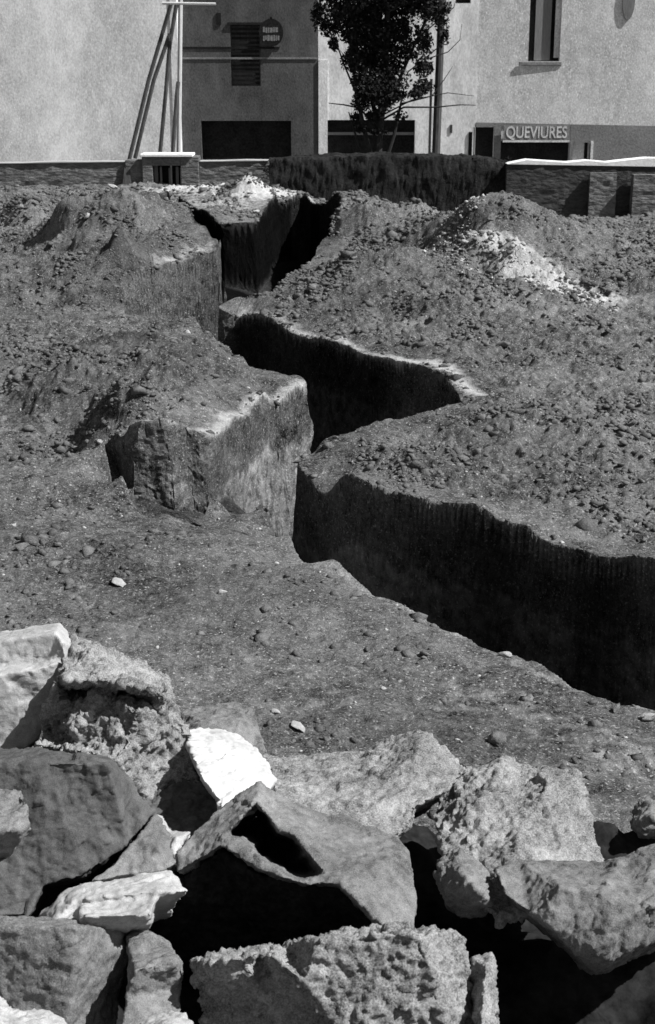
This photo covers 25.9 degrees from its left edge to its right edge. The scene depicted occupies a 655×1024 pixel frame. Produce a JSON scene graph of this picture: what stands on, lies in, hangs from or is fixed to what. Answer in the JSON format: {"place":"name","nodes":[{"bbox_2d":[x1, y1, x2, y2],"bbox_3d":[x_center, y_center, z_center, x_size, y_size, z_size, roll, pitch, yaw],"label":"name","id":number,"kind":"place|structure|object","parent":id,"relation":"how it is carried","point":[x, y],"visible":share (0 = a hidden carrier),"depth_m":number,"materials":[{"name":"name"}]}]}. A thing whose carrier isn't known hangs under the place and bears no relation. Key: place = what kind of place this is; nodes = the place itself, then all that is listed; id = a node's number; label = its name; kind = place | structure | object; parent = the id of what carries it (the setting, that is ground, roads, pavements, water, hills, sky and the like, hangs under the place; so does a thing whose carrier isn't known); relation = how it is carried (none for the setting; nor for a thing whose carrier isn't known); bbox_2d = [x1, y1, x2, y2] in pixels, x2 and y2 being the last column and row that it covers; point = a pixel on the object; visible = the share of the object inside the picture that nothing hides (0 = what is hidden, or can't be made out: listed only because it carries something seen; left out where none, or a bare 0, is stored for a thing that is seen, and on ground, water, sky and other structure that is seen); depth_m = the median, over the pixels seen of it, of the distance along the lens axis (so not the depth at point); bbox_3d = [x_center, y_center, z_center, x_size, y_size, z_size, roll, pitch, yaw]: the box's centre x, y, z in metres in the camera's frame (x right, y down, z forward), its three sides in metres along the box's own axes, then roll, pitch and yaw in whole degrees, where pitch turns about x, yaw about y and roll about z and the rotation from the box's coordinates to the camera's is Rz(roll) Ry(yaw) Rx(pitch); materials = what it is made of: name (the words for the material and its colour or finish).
{"place":"outdoors","nodes":[
{"label":"outdoors","id":0,"kind":"place"},
{"bbox_2d":[0,175,654,833],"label":"ground","id":1,"kind":"structure","parent":0,"point":[568,625],"depth_m":12.89,"materials":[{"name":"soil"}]},
{"bbox_2d":[15,542,29,550],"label":"loose stone","id":2,"kind":"object","parent":1,"relation":"on","point":[21,546],"visible":1,"depth_m":11.36,"materials":[{"name":"grey stone"}]},
{"bbox_2d":[0,160,124,186],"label":"boundary wall","id":3,"kind":"structure","parent":1,"relation":"on","point":[60,173],"depth_m":37.05,"materials":[{"name":"stone"}]},
{"bbox_2d":[111,577,125,586],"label":"loose stone","id":4,"kind":"object","parent":1,"relation":"on","point":[118,581],"visible":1,"depth_m":10.77,"materials":[{"name":"white stone"}]},
{"bbox_2d":[125,152,200,185],"bbox_3d":[-4.296,-8.454,37.336,1.916,1.872,0.820,0,18,0],"label":"gateway","id":5,"kind":"object","parent":1,"relation":"on","point":[178,168],"visible":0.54,"depth_m":36.90,"materials":[{"name":"stone"}]},
{"bbox_2d":[123,167,130,184],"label":"wall buttress","id":6,"kind":"structure","parent":5,"relation":"attached to","point":[127,178],"depth_m":36.94,"materials":[{"name":"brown stone"}]},
{"bbox_2d":[127,0,215,158],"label":"pole trestle","id":7,"kind":"object","parent":1,"relation":"on","point":[178,7],"visible":0.86,"depth_m":37.46,"materials":[{"name":"grey wood"}]},
{"bbox_2d":[216,589,226,593],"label":"loose stone","id":8,"kind":"object","parent":1,"relation":"on","point":[220,591],"visible":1,"depth_m":10.64,"materials":[{"name":"grey stone"}]},
{"bbox_2d":[181,702,266,771],"bbox_3d":[-0.509,1.090,6.628,0.392,0.389,1.040,-3,18,-9],"label":"flat slab","id":9,"kind":"object","parent":1,"relation":"on","point":[239,718],"depth_m":6.51,"materials":[{"name":"grey stone"}]},
{"bbox_2d":[199,159,268,185],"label":"boundary wall","id":10,"kind":"structure","parent":1,"relation":"on","point":[229,171],"depth_m":37.03,"materials":[{"name":"stone"}]},
{"bbox_2d":[182,0,317,159],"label":"dark building","id":11,"kind":"structure","parent":1,"relation":"on","point":[247,93],"depth_m":44.05,"materials":[{"name":"paint"}]},
{"bbox_2d":[259,17,282,46],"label":"round sign","id":12,"kind":"object","parent":11,"relation":"attached to","point":[270,32],"visible":1,"depth_m":43.47,"materials":[{"name":"grey metal"}]},
{"bbox_2d":[271,708,279,713],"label":"loose stone","id":13,"kind":"object","parent":1,"relation":"on","point":[275,711],"visible":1,"depth_m":8.67,"materials":[{"name":"grey stone"}]},
{"bbox_2d":[290,720,304,732],"bbox_3d":[-0.177,1.278,8.462,0.087,0.049,0.095,-5,31,-10],"label":"loose stone","id":14,"kind":"object","parent":1,"relation":"on","point":[297,725],"visible":1,"depth_m":8.44,"materials":[{"name":"grey stone"}]},
{"bbox_2d":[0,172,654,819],"bbox_3d":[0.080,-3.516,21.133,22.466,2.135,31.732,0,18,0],"label":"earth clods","id":15,"kind":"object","parent":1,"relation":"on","point":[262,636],"visible":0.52,"depth_m":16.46,"materials":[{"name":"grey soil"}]},
{"bbox_2d":[31,817,654,1023],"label":"rubble heap","id":16,"kind":"object","parent":1,"relation":"on","point":[542,978],"visible":0.13,"depth_m":5.76,"materials":[{"name":"grey stone"}]},
{"bbox_2d":[0,996,66,1023],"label":"pale stone","id":17,"kind":"object","parent":16,"relation":"on","point":[9,1015],"visible":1,"depth_m":4.04,"materials":[{"name":"white stone"}]},
{"bbox_2d":[0,623,70,748],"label":"dressed block","id":18,"kind":"object","parent":16,"relation":"on","point":[30,660],"depth_m":5.88,"materials":[{"name":"grey stone"}]},
{"bbox_2d":[0,915,128,1023],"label":"corner block","id":19,"kind":"object","parent":16,"relation":"on","point":[71,971],"depth_m":4.32,"materials":[{"name":"grey stone"}]},
{"bbox_2d":[0,747,153,916],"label":"dark slab","id":20,"kind":"object","parent":16,"relation":"on","point":[90,815],"depth_m":5.11,"materials":[{"name":"grey stone"}]},
{"bbox_2d":[0,789,30,857],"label":"block","id":21,"kind":"object","parent":20,"relation":"on","point":[15,828],"depth_m":4.78,"materials":[{"name":"grey stone"}]},
{"bbox_2d":[92,813,176,881],"bbox_3d":[-0.669,1.279,5.204,0.286,0.349,0.654,0,18,0],"label":"slab fragment","id":22,"kind":"object","parent":20,"relation":"on","point":[148,850],"visible":0.62,"depth_m":4.97,"materials":[{"name":"grey stone"}]},
{"bbox_2d":[39,870,186,935],"bbox_3d":[-0.712,1.375,4.800,0.506,0.451,0.639,0,18,0],"label":"moulded slab","id":23,"kind":"object","parent":16,"relation":"on","point":[140,902],"depth_m":4.60,"materials":[{"name":"grey stone"}]},
{"bbox_2d":[35,633,198,818],"bbox_3d":[-0.848,0.938,6.051,0.668,0.880,1.130,0,18,0],"label":"broken block","id":24,"kind":"object","parent":16,"relation":"on","point":[122,710],"depth_m":5.68,"materials":[{"name":"grey stone"}]},
{"bbox_2d":[122,930,182,1023],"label":"stepped stone","id":25,"kind":"object","parent":16,"relation":"on","point":[154,972],"visible":0.89,"depth_m":4.34,"materials":[{"name":"grey stone"}]},
{"bbox_2d":[140,1010,193,1023],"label":"pale stone","id":26,"kind":"object","parent":25,"relation":"on","point":[171,1017],"visible":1,"depth_m":4.08,"materials":[{"name":"white stone"}]},
{"bbox_2d":[144,770,216,835],"bbox_3d":[-0.635,1.214,5.866,0.379,0.386,0.874,-7,19,-22],"label":"buried stone","id":27,"kind":"object","parent":16,"relation":"on","point":[186,806],"visible":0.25,"depth_m":5.59,"materials":[{"name":"grey stone"}]},
{"bbox_2d":[157,814,190,870],"bbox_3d":[-0.567,1.224,5.261,0.123,0.249,0.541,-4,18,-13],"label":"bright chip","id":28,"kind":"object","parent":27,"relation":"on","point":[179,840],"visible":0.48,"depth_m":5.09,"materials":[{"name":"white stone"}]},
{"bbox_2d":[185,727,276,817],"bbox_3d":[-0.401,1.097,5.800,0.350,0.447,1.133,-3,18,-10],"label":"white stone","id":29,"kind":"object","parent":16,"relation":"on","point":[228,766],"visible":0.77,"depth_m":5.60,"materials":[{"name":"white stone"}]},
{"bbox_2d":[149,848,371,976],"bbox_3d":[-0.203,1.577,5.354,1.003,0.909,0.545,6,18,18],"label":"shaded block","id":30,"kind":"object","parent":16,"relation":"on","point":[228,900],"depth_m":5.10,"materials":[{"name":"black stone"}]},
{"bbox_2d":[176,781,416,927],"bbox_3d":[-0.113,1.451,5.785,0.842,1.173,2.050,0,18,0],"label":"hollow block","id":31,"kind":"object","parent":16,"relation":"on","point":[367,871],"depth_m":5.03,"materials":[{"name":"grey stone"}]},
{"bbox_2d":[189,921,473,1023],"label":"long block","id":32,"kind":"object","parent":16,"relation":"on","point":[397,972],"depth_m":4.24,"materials":[{"name":"grey stone"}]},
{"bbox_2d":[262,729,465,837],"bbox_3d":[0.140,1.242,5.981,0.847,0.613,1.489,0,18,0],"label":"peaked boulder","id":33,"kind":"object","parent":16,"relation":"on","point":[397,785],"visible":0.64,"depth_m":5.68,"materials":[{"name":"grey stone"}]},
{"bbox_2d":[433,848,493,918],"bbox_3d":[0.489,1.369,5.199,0.219,0.348,0.536,0,18,0],"label":"rock","id":34,"kind":"object","parent":16,"relation":"on","point":[462,879],"visible":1,"depth_m":5.03,"materials":[{"name":"grey stone"}]},
{"bbox_2d":[470,952,499,1023],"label":"narrow stone","id":35,"kind":"object","parent":16,"relation":"on","point":[484,993],"visible":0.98,"depth_m":4.35,"materials":[{"name":"grey stone"}]},
{"bbox_2d":[433,753,603,928],"bbox_3d":[0.744,1.348,5.787,0.672,0.658,1.574,0,18,0],"label":"angular boulder","id":36,"kind":"object","parent":16,"relation":"on","point":[493,814],"visible":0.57,"depth_m":5.43,"materials":[{"name":"grey stone"}]},
{"bbox_2d":[495,844,654,974],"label":"stone block","id":37,"kind":"object","parent":16,"relation":"on","point":[592,917],"visible":0.99,"depth_m":4.79,"materials":[{"name":"grey stone"}]},
{"bbox_2d":[630,795,654,838],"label":"half buried stone","id":38,"kind":"object","parent":16,"relation":"on","point":[642,822],"visible":0.92,"depth_m":6.53,"materials":[{"name":"grey stone"}]},
{"bbox_2d":[352,590,362,596],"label":"loose stone","id":39,"kind":"object","parent":1,"relation":"on","point":[357,593],"visible":1,"depth_m":10.60,"materials":[{"name":"grey stone"}]},
{"bbox_2d":[261,151,512,210],"bbox_3d":[1.581,-8.205,36.513,6.596,1.988,1.367,0,18,0],"label":"hedge","id":40,"kind":"object","parent":1,"relation":"on","point":[442,182],"visible":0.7,"depth_m":35.87,"materials":[{"name":"black plant"}]},
{"bbox_2d":[382,418,393,423],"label":"loose stone","id":41,"kind":"object","parent":1,"relation":"on","point":[389,420],"visible":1,"depth_m":13.66,"materials":[{"name":"grey stone"}]},
{"bbox_2d":[310,0,475,152],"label":"tree","id":42,"kind":"object","parent":1,"relation":"on","point":[370,36],"visible":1,"depth_m":37.40,"materials":[{"name":"black plant"}]},
{"bbox_2d":[318,0,478,154],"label":"white building","id":43,"kind":"structure","parent":1,"relation":"on","point":[336,133],"depth_m":44.20,"materials":[{"name":"paint"}]},
{"bbox_2d":[456,0,469,2],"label":"window","id":44,"kind":"structure","parent":43,"relation":"in","point":[457,1],"depth_m":43.56,"materials":[{"name":"black glass"}]},
{"bbox_2d":[428,0,444,153],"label":"utility pole","id":45,"kind":"object","parent":1,"relation":"on","point":[436,138],"visible":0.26,"depth_m":38.88,"materials":[{"name":"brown wood"}]},
{"bbox_2d":[488,730,506,743],"bbox_3d":[0.994,1.329,8.320,0.099,0.056,0.108,-18,35,-20],"label":"loose stone","id":46,"kind":"object","parent":1,"relation":"on","point":[496,737],"visible":1,"depth_m":8.30,"materials":[{"name":"grey stone"}]},
{"bbox_2d":[497,341,510,346],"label":"loose stone","id":47,"kind":"object","parent":1,"relation":"on","point":[503,343],"visible":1,"depth_m":17.39,"materials":[{"name":"white stone"}]},
{"bbox_2d":[498,651,511,656],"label":"loose stone","id":48,"kind":"object","parent":1,"relation":"on","point":[506,654],"visible":1,"depth_m":9.54,"materials":[{"name":"grey stone"}]},
{"bbox_2d":[423,194,618,317],"bbox_3d":[2.640,-3.769,20.561,1.947,1.329,5.117,-9,20,-26],"label":"pale rubble","id":49,"kind":"object","parent":1,"relation":"on","point":[547,284],"visible":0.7,"depth_m":20.74,"materials":[{"name":"white stone"}]},
{"bbox_2d":[505,157,654,216],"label":"boundary wall","id":50,"kind":"structure","parent":1,"relation":"on","point":[560,188],"depth_m":35.65,"materials":[{"name":"stone"}]},
{"bbox_2d":[587,172,616,217],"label":"wall pier","id":51,"kind":"structure","parent":1,"relation":"on","point":[602,195],"depth_m":35.57,"materials":[{"name":"stone"}]},
{"bbox_2d":[611,703,619,712],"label":"loose stone","id":52,"kind":"object","parent":1,"relation":"on","point":[615,708],"visible":1,"depth_m":8.74,"materials":[{"name":"grey stone"}]},
{"bbox_2d":[629,174,654,215],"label":"stone wall","id":53,"kind":"structure","parent":1,"relation":"on","point":[642,194],"depth_m":35.37,"materials":[{"name":"stone"}]},
{"bbox_2d":[642,712,654,720],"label":"loose stone","id":54,"kind":"object","parent":1,"relation":"on","point":[648,716],"visible":1,"depth_m":8.61,"materials":[{"name":"grey stone"}]},
{"bbox_3d":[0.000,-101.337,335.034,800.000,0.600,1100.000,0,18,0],"label":"terrain","id":55,"kind":"structure","parent":0,"visible":0},
{"bbox_2d":[0,0,182,161],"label":"pale building","id":56,"kind":"structure","parent":55,"relation":"on","point":[73,75],"depth_m":43.53,"materials":[{"name":"paint"}]},
{"bbox_2d":[475,0,654,160],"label":"grey building","id":57,"kind":"structure","parent":55,"relation":"on","point":[584,70],"depth_m":43.94,"materials":[{"name":"paint"}]},
{"bbox_2d":[503,125,569,141],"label":"shop sign","id":58,"kind":"object","parent":57,"relation":"attached to","point":[536,133],"visible":1,"depth_m":44.34,"materials":[{"name":"paint"}]},
{"bbox_2d":[528,0,557,60],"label":"window","id":59,"kind":"structure","parent":57,"relation":"in","point":[532,2],"depth_m":43.77,"materials":[{"name":"black glass"}]},
{"bbox_2d":[572,143,583,159],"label":"door","id":60,"kind":"structure","parent":57,"relation":"in","point":[578,148],"depth_m":44.71,"materials":[{"name":"paint"}]},
{"bbox_2d":[622,0,634,19],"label":"oval plaque","id":61,"kind":"object","parent":57,"relation":"attached to","point":[628,6],"visible":1,"depth_m":43.22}
]}

